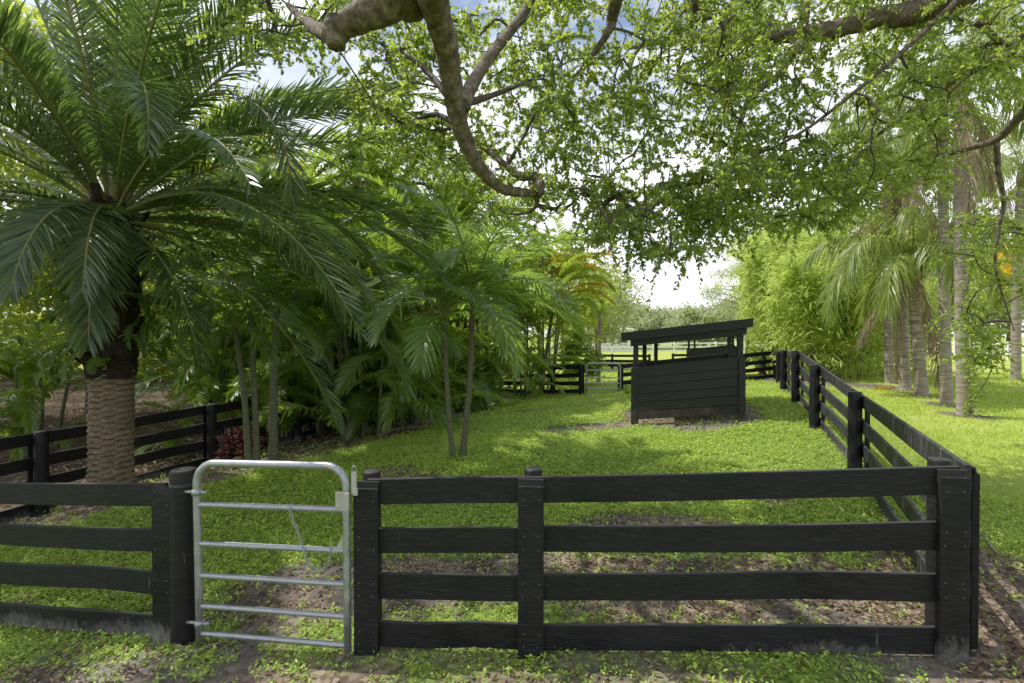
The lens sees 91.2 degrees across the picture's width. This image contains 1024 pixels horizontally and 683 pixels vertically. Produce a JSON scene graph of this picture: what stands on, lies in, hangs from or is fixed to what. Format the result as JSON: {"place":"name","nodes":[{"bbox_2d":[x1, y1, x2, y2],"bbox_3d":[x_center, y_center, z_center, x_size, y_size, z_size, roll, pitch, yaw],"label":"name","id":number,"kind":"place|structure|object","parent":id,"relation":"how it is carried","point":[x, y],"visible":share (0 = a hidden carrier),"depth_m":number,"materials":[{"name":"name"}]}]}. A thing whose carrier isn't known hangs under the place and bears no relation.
{"place":"outdoors","nodes":[
{"label":"outdoors","id":0,"kind":"place"},
{"bbox_2d":[0,337,1023,682],"bbox_3d":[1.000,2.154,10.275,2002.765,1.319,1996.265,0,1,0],"label":"ground","id":1,"kind":"structure","parent":0,"point":[358,669],"depth_m":4.63,"materials":[{"name":"green plant"}]},
{"bbox_2d":[1,301,82,372],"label":"shrub","id":2,"kind":"object","parent":1,"relation":"on","point":[48,339],"visible":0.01,"depth_m":29.33,"materials":[{"name":"green plant"}]},
{"bbox_2d":[0,322,153,461],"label":"clumping palm","id":3,"kind":"object","parent":1,"relation":"on","point":[25,406],"visible":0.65,"depth_m":12.04,"materials":[{"name":"green plant"}]},
{"bbox_2d":[0,0,161,345],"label":"broadleaf tree","id":4,"kind":"object","parent":1,"relation":"on","point":[29,174],"visible":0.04,"depth_m":14.59,"materials":[{"name":"green plant"}]},
{"bbox_2d":[0,482,169,644],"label":"board fence","id":5,"kind":"object","parent":1,"relation":"on","point":[155,582],"visible":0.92,"depth_m":4.03,"materials":[{"name":"black paint"}]},
{"bbox_2d":[0,237,187,378],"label":"broadleaf tree","id":6,"kind":"object","parent":1,"relation":"on","point":[15,332],"visible":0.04,"depth_m":25.55,"materials":[{"name":"green plant"}]},
{"bbox_2d":[57,315,203,381],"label":"shrub","id":7,"kind":"object","parent":1,"relation":"on","point":[149,361],"visible":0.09,"depth_m":27.09,"materials":[{"name":"green plant"}]},
{"bbox_2d":[0,0,285,413],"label":"broadleaf tree","id":8,"kind":"object","parent":1,"relation":"on","point":[40,25],"visible":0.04,"depth_m":15.84,"materials":[{"name":"green plant"}]},
{"bbox_2d":[168,467,195,645],"bbox_3d":[-2.542,1.729,3.880,0.184,1.485,0.186,0,1,0],"label":"gate post","id":9,"kind":"object","parent":1,"relation":"on","point":[182,580],"visible":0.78,"depth_m":3.81,"materials":[{"name":"black paint"}]},
{"bbox_2d":[184,459,351,653],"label":"metal gate","id":10,"kind":"structure","parent":9,"relation":"attached to","point":[343,507],"depth_m":3.66,"materials":[{"name":"metal"}]},
{"bbox_2d":[287,506,332,571],"bbox_3d":[-1.448,1.416,3.587,0.347,0.461,0.034,0,1,8],"label":"chain","id":11,"kind":"object","parent":10,"relation":"hanging from","point":[304,553],"visible":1,"depth_m":3.59,"materials":[{"name":"metal"}]},
{"bbox_2d":[142,248,221,378],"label":"broadleaf tree","id":12,"kind":"object","parent":1,"relation":"on","point":[173,335],"visible":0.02,"depth_m":28.54,"materials":[{"name":"green plant"}]},
{"bbox_2d":[0,385,368,522],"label":"board fence","id":13,"kind":"object","parent":1,"relation":"on","point":[37,461],"visible":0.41,"depth_m":8.98,"materials":[{"name":"black paint"}]},
{"bbox_2d":[50,59,329,403],"bbox_3d":[-10.917,-3.159,18.280,9.281,12.053,8.500,0,1,0],"label":"broadleaf tree","id":14,"kind":"object","parent":1,"relation":"on","point":[144,290],"visible":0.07,"depth_m":16.70,"materials":[{"name":"green plant"}]},
{"bbox_2d":[167,639,231,653],"bbox_3d":[-2.401,2.305,3.796,0.529,0.053,0.179,0,1,0],"label":"stick","id":15,"kind":"object","parent":1,"relation":"on","point":[194,650],"visible":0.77,"depth_m":3.76,"materials":[{"name":"brown wood"}]},
{"bbox_2d":[194,644,229,664],"bbox_3d":[-2.179,2.294,3.722,0.016,0.023,0.337,0,1,30],"label":"stick","id":16,"kind":"object","parent":1,"relation":"on","point":[212,653],"visible":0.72,"depth_m":3.70,"materials":[{"name":"brown wood"}]},
{"bbox_2d":[134,272,318,458],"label":"clumping palm","id":17,"kind":"object","parent":1,"relation":"on","point":[208,379],"visible":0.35,"depth_m":11.90,"materials":[{"name":"green plant"}]},
{"bbox_2d":[211,426,243,468],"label":"red plant","id":18,"kind":"object","parent":1,"relation":"on","point":[226,445],"visible":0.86,"depth_m":9.32,"materials":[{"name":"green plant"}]},
{"bbox_2d":[153,281,308,468],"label":"slender palm","id":19,"kind":"object","parent":1,"relation":"on","point":[224,304],"visible":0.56,"depth_m":9.16,"materials":[{"name":"green plant"}]},
{"bbox_2d":[142,169,325,417],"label":"clumping palm","id":20,"kind":"object","parent":1,"relation":"on","point":[150,291],"visible":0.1,"depth_m":15.17,"materials":[{"name":"green plant"}]},
{"bbox_2d":[0,0,481,508],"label":"date palm","id":21,"kind":"object","parent":1,"relation":"on","point":[132,106],"visible":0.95,"depth_m":6.97,"materials":[{"name":"green plant"}]},
{"bbox_2d":[1,335,75,382],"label":"hanging fern","id":22,"kind":"object","parent":21,"relation":"attached to","point":[21,341],"visible":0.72,"depth_m":7.33,"materials":[{"name":"green plant"}]},
{"bbox_2d":[28,273,179,385],"bbox_3d":[-5.939,-0.186,7.428,1.825,1.711,0.974,-1,1,-40],"label":"fern","id":23,"kind":"object","parent":21,"relation":"attached to","point":[98,361],"visible":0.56,"depth_m":7.04,"materials":[{"name":"green plant"}]},
{"bbox_2d":[103,244,170,272],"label":"hanging fern","id":24,"kind":"object","parent":21,"relation":"attached to","point":[166,257],"visible":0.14,"depth_m":7.65,"materials":[{"name":"green plant"}]},
{"bbox_2d":[85,290,189,332],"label":"hanging fern","id":25,"kind":"object","parent":21,"relation":"attached to","point":[145,307],"visible":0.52,"depth_m":7.34,"materials":[{"name":"green plant"}]},
{"bbox_2d":[122,307,212,358],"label":"hanging fern","id":26,"kind":"object","parent":21,"relation":"attached to","point":[152,325],"visible":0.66,"depth_m":7.54,"materials":[{"name":"green plant"}]},
{"bbox_2d":[141,332,193,372],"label":"hanging fern","id":27,"kind":"object","parent":21,"relation":"attached to","point":[167,342],"visible":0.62,"depth_m":8.35,"materials":[{"name":"green plant"}]},
{"bbox_2d":[229,425,262,459],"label":"red plant","id":28,"kind":"object","parent":1,"relation":"on","point":[239,441],"visible":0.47,"depth_m":9.36,"materials":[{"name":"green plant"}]},
{"bbox_2d":[171,271,324,459],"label":"slender palm","id":29,"kind":"object","parent":1,"relation":"on","point":[255,418],"visible":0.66,"depth_m":9.26,"materials":[{"name":"green plant"}]},
{"bbox_2d":[189,323,336,430],"bbox_3d":[-7.065,1.245,15.508,5.127,4.348,4.150,0,1,0],"label":"shrub","id":30,"kind":"object","parent":1,"relation":"on","point":[231,373],"visible":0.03,"depth_m":14.61,"materials":[{"name":"green plant"}]},
{"bbox_2d":[211,255,343,460],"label":"slender palm","id":31,"kind":"object","parent":1,"relation":"on","point":[273,452],"visible":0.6,"depth_m":9.45,"materials":[{"name":"green plant"}]},
{"bbox_2d":[181,138,405,329],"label":"broadleaf tree","id":32,"kind":"object","parent":1,"relation":"on","point":[305,163],"depth_m":21.84,"materials":[{"name":"green plant"}]},
{"bbox_2d":[154,147,433,437],"bbox_3d":[-5.012,-0.774,13.116,7.126,7.088,6.347,0,1,35],"label":"clumping palm","id":33,"kind":"object","parent":1,"relation":"on","point":[285,425],"visible":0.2,"depth_m":11.91,"materials":[{"name":"green plant"}]},
{"bbox_2d":[246,313,378,425],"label":"shrub","id":34,"kind":"object","parent":1,"relation":"on","point":[287,340],"depth_m":14.77,"materials":[{"name":"green plant"}]},
{"bbox_2d":[213,189,452,438],"bbox_3d":[-3.964,-0.786,12.502,5.435,6.819,5.813,0,1,0],"label":"clumping palm","id":35,"kind":"object","parent":1,"relation":"on","point":[348,381],"visible":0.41,"depth_m":11.24,"materials":[{"name":"green plant"}]},
{"bbox_2d":[203,93,464,434],"bbox_3d":[-5.116,-1.969,14.716,6.850,9.488,6.920,0,1,32],"label":"clumping palm","id":36,"kind":"object","parent":1,"relation":"on","point":[332,165],"visible":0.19,"depth_m":13.52,"materials":[{"name":"green plant"}]},
{"bbox_2d":[297,425,373,451],"bbox_3d":[-4.231,2.365,12.505,0.110,0.096,3.503,0,1,11],"label":"stick","id":37,"kind":"object","parent":1,"relation":"on","point":[309,447],"visible":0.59,"depth_m":11.59,"materials":[{"name":"brown wood"}]},
{"bbox_2d":[307,292,455,425],"bbox_3d":[-4.082,0.923,15.335,5.201,4.838,3.719,0,1,0],"label":"shrub","id":38,"kind":"object","parent":1,"relation":"on","point":[388,389],"visible":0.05,"depth_m":14.78,"materials":[{"name":"green plant"}]},
{"bbox_2d":[293,116,504,426],"bbox_3d":[-3.854,-2.089,16.488,6.602,9.626,7.439,0,1,-18],"label":"clumping palm","id":39,"kind":"object","parent":1,"relation":"on","point":[371,165],"visible":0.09,"depth_m":15.89,"materials":[{"name":"green plant"}]},
{"bbox_2d":[375,425,426,436],"bbox_3d":[-2.949,2.286,12.902,0.447,0.076,1.641,1,1,38],"label":"stick","id":40,"kind":"object","parent":1,"relation":"on","point":[400,428],"visible":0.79,"depth_m":13.16,"materials":[{"name":"brown wood"}]},
{"bbox_2d":[313,172,504,440],"bbox_3d":[-3.146,-1.007,13.741,5.973,7.230,6.250,0,1,0],"label":"clumping palm","id":41,"kind":"object","parent":1,"relation":"on","point":[360,402],"visible":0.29,"depth_m":12.48,"materials":[{"name":"green plant"}]},
{"bbox_2d":[380,173,547,407],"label":"clumping palm","id":42,"kind":"object","parent":1,"relation":"on","point":[472,211],"visible":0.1,"depth_m":16.76,"materials":[{"name":"green plant"}]},
{"bbox_2d":[347,173,593,459],"bbox_3d":[-0.744,-0.244,8.870,4.275,5.196,4.494,0,1,-34],"label":"twin palm","id":43,"kind":"object","parent":1,"relation":"on","point":[474,268],"visible":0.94,"depth_m":8.31,"materials":[{"name":"green plant"}]},
{"bbox_2d":[410,324,535,413],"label":"shrub","id":44,"kind":"object","parent":1,"relation":"on","point":[459,370],"visible":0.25,"depth_m":16.47,"materials":[{"name":"green plant"}]},
{"bbox_2d":[394,237,557,356],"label":"broadleaf tree","id":45,"kind":"object","parent":1,"relation":"on","point":[483,330],"depth_m":28.57,"materials":[{"name":"green plant"}]},
{"bbox_2d":[437,239,554,410],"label":"clumping palm","id":46,"kind":"object","parent":1,"relation":"on","point":[511,288],"visible":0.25,"depth_m":17.61,"materials":[{"name":"green plant"}]},
{"bbox_2d":[183,0,814,310],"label":"shade tree","id":47,"kind":"object","parent":1,"relation":"on","point":[338,30],"visible":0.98,"depth_m":5.91,"materials":[{"name":"green plant"}]},
{"bbox_2d":[454,324,568,373],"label":"shrub","id":48,"kind":"object","parent":1,"relation":"on","point":[535,339],"visible":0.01,"depth_m":31.80,"materials":[{"name":"green plant"}]},
{"bbox_2d":[0,381,1023,682],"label":"ground cover","id":49,"kind":"object","parent":1,"relation":"on","point":[478,455],"visible":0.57,"depth_m":6.18,"materials":[{"name":"green plant"}]},
{"bbox_2d":[0,386,1023,682],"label":"leaf litter","id":50,"kind":"object","parent":1,"relation":"on","point":[754,610],"visible":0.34,"depth_m":4.04,"materials":[{"name":"brown plant"}]},
{"bbox_2d":[490,364,583,394],"bbox_3d":[-1.968,1.733,22.932,10.914,1.705,0.546,0,1,25],"label":"board fence","id":51,"kind":"object","parent":1,"relation":"on","point":[580,383],"visible":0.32,"depth_m":21.05,"materials":[{"name":"black paint"}]},
{"bbox_2d":[468,237,616,398],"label":"clumping palm","id":52,"kind":"object","parent":1,"relation":"on","point":[529,384],"visible":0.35,"depth_m":20.82,"materials":[{"name":"green plant"}]},
{"bbox_2d":[532,320,560,343],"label":"distant tree","id":53,"kind":"object","parent":1,"relation":"on","point":[546,333],"depth_m":88.46,"materials":[{"name":"green plant"}]},
{"bbox_2d":[481,214,617,389],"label":"clumping palm","id":54,"kind":"object","parent":1,"relation":"on","point":[540,262],"visible":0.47,"depth_m":23.18,"materials":[{"name":"green plant"}]},
{"bbox_2d":[557,329,607,381],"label":"shrub","id":55,"kind":"object","parent":1,"relation":"on","point":[569,346],"visible":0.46,"depth_m":24.73,"materials":[{"name":"green plant"}]},
{"bbox_2d":[529,240,638,362],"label":"broadleaf tree","id":56,"kind":"object","parent":1,"relation":"on","point":[584,309],"visible":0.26,"depth_m":35.11,"materials":[{"name":"green plant"}]},
{"bbox_2d":[534,353,650,368],"bbox_3d":[5.511,1.513,35.317,8.258,1.316,0.283,0,1,11],"label":"board fence","id":57,"kind":"object","parent":1,"relation":"on","point":[612,360],"visible":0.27,"depth_m":34.98,"materials":[{"name":"black paint"}]},
{"bbox_2d":[573,291,629,381],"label":"palm","id":58,"kind":"object","parent":1,"relation":"on","point":[591,310],"visible":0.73,"depth_m":25.91,"materials":[{"name":"green plant"}]},
{"bbox_2d":[585,362,620,394],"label":"metal gate","id":59,"kind":"structure","parent":1,"relation":"on","point":[619,377],"depth_m":20.39,"materials":[{"name":"metal"}]},
{"bbox_2d":[558,260,650,353],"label":"broadleaf tree","id":60,"kind":"object","parent":1,"relation":"on","point":[612,331],"visible":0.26,"depth_m":42.69,"materials":[{"name":"green plant"}]},
{"bbox_2d":[607,296,640,327],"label":"distant tree","id":61,"kind":"object","parent":1,"relation":"on","point":[618,319],"visible":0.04,"depth_m":81.00,"materials":[{"name":"green plant"}]},
{"bbox_2d":[623,385,630,395],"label":"strappy plant","id":62,"kind":"object","parent":1,"relation":"on","point":[627,390],"visible":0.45,"depth_m":17.42,"materials":[{"name":"green plant"}]},
{"bbox_2d":[612,298,677,348],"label":"distant tree","id":63,"kind":"object","parent":1,"relation":"on","point":[655,315],"visible":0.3,"depth_m":79.69,"materials":[{"name":"green plant"}]},
{"bbox_2d":[551,341,757,354],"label":"board fence","id":64,"kind":"object","parent":1,"relation":"on","point":[673,347],"visible":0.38,"depth_m":56.09,"materials":[{"name":"white paint"}]},
{"bbox_2d":[560,340,762,349],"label":"board fence","id":65,"kind":"object","parent":1,"relation":"on","point":[697,345],"visible":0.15,"depth_m":78.08,"materials":[{"name":"white paint"}]},
{"bbox_2d":[353,457,970,662],"bbox_3d":[0.897,1.577,3.475,4.048,1.607,0.217,0,1,5],"label":"board fence","id":66,"kind":"object","parent":1,"relation":"on","point":[940,586],"visible":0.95,"depth_m":3.40,"materials":[{"name":"black paint"}]},
{"bbox_2d":[351,465,357,495],"bbox_3d":[-1.095,0.964,3.485,0.044,0.207,0.024,0,1,0],"label":"gate catch","id":67,"kind":"object","parent":66,"relation":"attached to","point":[354,483],"visible":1,"depth_m":3.48,"materials":[{"name":"metal"}]},
{"bbox_2d":[645,305,698,345],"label":"distant tree","id":68,"kind":"object","parent":1,"relation":"on","point":[675,322],"visible":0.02,"depth_m":87.22,"materials":[{"name":"green plant"}]},
{"bbox_2d":[621,318,752,424],"bbox_3d":[4.253,0.772,12.315,2.714,2.577,3.498,0,1,18],"label":"shelter","id":69,"kind":"object","parent":1,"relation":"on","point":[707,385],"visible":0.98,"depth_m":11.01,"materials":[{"name":"black wood"}]},
{"bbox_2d":[618,351,773,390],"bbox_3d":[8.002,1.308,21.312,7.340,1.765,0.295,0,1,-11],"label":"board fence","id":70,"kind":"object","parent":1,"relation":"on","point":[745,355],"visible":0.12,"depth_m":21.88,"materials":[{"name":"black paint"}]},
{"bbox_2d":[659,301,745,349],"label":"distant tree","id":71,"kind":"object","parent":1,"relation":"on","point":[687,314],"visible":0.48,"depth_m":73.96,"materials":[{"name":"green plant"}]},
{"bbox_2d":[672,353,747,366],"bbox_3d":[13.418,1.425,34.034,5.180,1.264,0.216,0,1,0],"label":"board fence","id":72,"kind":"object","parent":1,"relation":"on","point":[676,355],"visible":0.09,"depth_m":34.10,"materials":[{"name":"black paint"}]},
{"bbox_2d":[686,335,736,356],"bbox_3d":[10.286,0.639,25.919,2.786,2.570,3.078,0,1,19],"label":"shelter","id":73,"kind":"object","parent":1,"relation":"on","point":[695,351],"visible":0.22,"depth_m":24.79,"materials":[{"name":"black wood"}]},
{"bbox_2d":[698,293,759,345],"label":"distant tree","id":74,"kind":"object","parent":1,"relation":"on","point":[712,309],"visible":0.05,"depth_m":78.68,"materials":[{"name":"green plant"}]},
{"bbox_2d":[691,234,770,360],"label":"tree","id":75,"kind":"object","parent":1,"relation":"on","point":[726,306],"visible":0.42,"depth_m":39.94,"materials":[{"name":"green plant"}]},
{"bbox_2d":[720,290,770,348],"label":"distant tree","id":76,"kind":"object","parent":1,"relation":"on","point":[740,312],"depth_m":77.35,"materials":[{"name":"green plant"}]},
{"bbox_2d":[751,346,766,374],"bbox_3d":[16.812,1.071,34.508,0.222,1.629,24.350,0,1,24],"label":"board fence","id":77,"kind":"object","parent":1,"relation":"on","point":[763,365],"visible":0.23,"depth_m":23.46,"materials":[{"name":"black paint"}]},
{"bbox_2d":[713,227,820,367],"bbox_3d":[16.670,-2.875,30.953,6.907,9.352,7.700,-1,1,-43],"label":"bamboo clump","id":78,"kind":"object","parent":1,"relation":"on","point":[740,304],"visible":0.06,"depth_m":31.40,"materials":[{"name":"green plant"}]},
{"bbox_2d":[715,205,859,374],"bbox_3d":[14.133,-2.397,24.945,7.484,8.362,6.411,1,1,43],"label":"bamboo clump","id":79,"kind":"object","parent":1,"relation":"on","point":[753,268],"visible":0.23,"depth_m":24.87,"materials":[{"name":"green plant"}]},
{"bbox_2d":[629,0,1023,412],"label":"shade tree","id":80,"kind":"object","parent":1,"relation":"on","point":[926,17],"visible":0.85,"depth_m":6.75,"materials":[{"name":"green plant"}]},
{"bbox_2d":[757,217,922,369],"bbox_3d":[18.070,-2.879,28.984,7.953,9.304,6.793,0,1,0],"label":"bamboo clump","id":81,"kind":"object","parent":1,"relation":"on","point":[812,247],"visible":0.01,"depth_m":28.00,"materials":[{"name":"green plant"}]},
{"bbox_2d":[747,229,937,381],"bbox_3d":[13.874,-1.411,20.963,7.526,6.276,7.833,0,1,0],"label":"bamboo clump","id":82,"kind":"object","parent":1,"relation":"on","point":[805,291],"visible":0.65,"depth_m":20.23,"materials":[{"name":"green plant"}]},
{"bbox_2d":[774,350,979,655],"bbox_3d":[7.280,1.131,12.682,0.544,1.821,20.749,0,1,24],"label":"board fence","id":83,"kind":"object","parent":1,"relation":"on","point":[857,449],"visible":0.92,"depth_m":6.52,"materials":[{"name":"black paint"}]},
{"bbox_2d":[870,386,895,389],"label":"fallen frond","id":84,"kind":"object","parent":1,"relation":"on","point":[884,387],"visible":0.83,"depth_m":16.27,"materials":[{"name":"yellow plant"}]},
{"bbox_2d":[808,137,976,383],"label":"queen palm","id":85,"kind":"object","parent":1,"relation":"on","point":[887,323],"visible":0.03,"depth_m":18.40,"materials":[{"name":"green plant"}]},
{"bbox_2d":[787,111,1011,389],"bbox_3d":[12.294,-2.865,16.466,5.251,9.390,6.209,0,1,-29],"label":"queen palm","id":86,"kind":"object","parent":1,"relation":"on","point":[906,382],"visible":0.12,"depth_m":16.24,"materials":[{"name":"green plant"}]},
{"bbox_2d":[817,272,984,376],"bbox_3d":[17.157,-1.008,23.638,7.424,5.470,6.594,0,1,0],"label":"bamboo clump","id":87,"kind":"object","parent":1,"relation":"on","point":[935,310],"visible":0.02,"depth_m":22.60,"materials":[{"name":"green plant"}]},
{"bbox_2d":[799,181,1023,396],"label":"queen palm","id":88,"kind":"object","parent":1,"relation":"on","point":[851,265],"visible":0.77,"depth_m":14.59,"materials":[{"name":"green plant"}]},
{"bbox_2d":[823,0,1023,416],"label":"queen palm","id":89,"kind":"object","parent":1,"relation":"on","point":[961,193],"visible":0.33,"depth_m":12.24,"materials":[{"name":"green plant"}]},
{"bbox_2d":[952,195,997,417],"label":"climbing vine","id":90,"kind":"object","parent":89,"relation":"attached to","point":[975,240],"visible":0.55,"depth_m":11.95,"materials":[{"name":"green plant"}]},
{"bbox_2d":[837,48,1023,405],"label":"queen palm","id":91,"kind":"object","parent":1,"relation":"on","point":[946,381],"visible":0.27,"depth_m":13.56,"materials":[{"name":"green plant"}]},
{"bbox_2d":[920,258,990,341],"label":"distant tree","id":92,"kind":"object","parent":1,"relation":"on","point":[953,304],"visible":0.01,"depth_m":55.46,"materials":[{"name":"green plant"}]},
{"bbox_2d":[927,341,1023,359],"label":"board fence","id":93,"kind":"object","parent":1,"relation":"on","point":[1007,348],"visible":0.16,"depth_m":42.07,"materials":[{"name":"white paint"}]},
{"bbox_2d":[935,237,1023,352],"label":"distant tree","id":94,"kind":"object","parent":1,"relation":"on","point":[1007,327],"visible":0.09,"depth_m":54.11,"materials":[{"name":"green plant"}]},
{"bbox_2d":[937,233,1023,345],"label":"distant tree","id":95,"kind":"object","parent":1,"relation":"on","point":[978,287],"depth_m":61.02,"materials":[{"name":"green plant"}]},
{"bbox_2d":[949,127,1023,380],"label":"queen palm","id":96,"kind":"object","parent":1,"relation":"on","point":[1017,167],"visible":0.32,"depth_m":20.86,"materials":[{"name":"green plant"}]},
{"bbox_2d":[980,533,999,556],"bbox_3d":[4.633,1.972,4.856,0.041,0.041,0.568,0,1,33],"label":"stick","id":97,"kind":"object","parent":1,"relation":"on","point":[983,535],"visible":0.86,"depth_m":4.85,"materials":[{"name":"grey wood"}]},
{"bbox_2d":[970,248,1023,314],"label":"flowering shrub","id":98,"kind":"object","parent":1,"relation":"on","point":[1007,269],"visible":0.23,"depth_m":25.17,"materials":[{"name":"green plant"}]},
{"bbox_2d":[976,244,1023,338],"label":"distant tree","id":99,"kind":"object","parent":1,"relation":"on","point":[1003,323],"visible":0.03,"depth_m":52.26,"materials":[{"name":"green plant"}]},
{"bbox_2d":[1,0,1023,336],"label":"sky","id":100,"kind":"structure","parent":0,"point":[663,292],"materials":[{"name":"white"}]},
{"bbox_2d":[567,325,636,351],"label":"house","id":101,"kind":"structure","parent":0,"point":[625,345],"depth_m":69.01,"materials":[{"name":"tile"}]},
{"bbox_2d":[536,370,1023,562],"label":"lawn grass","id":102,"kind":"structure","parent":0,"point":[931,390],"depth_m":11.35,"materials":[{"name":"green plant"}]}
]}

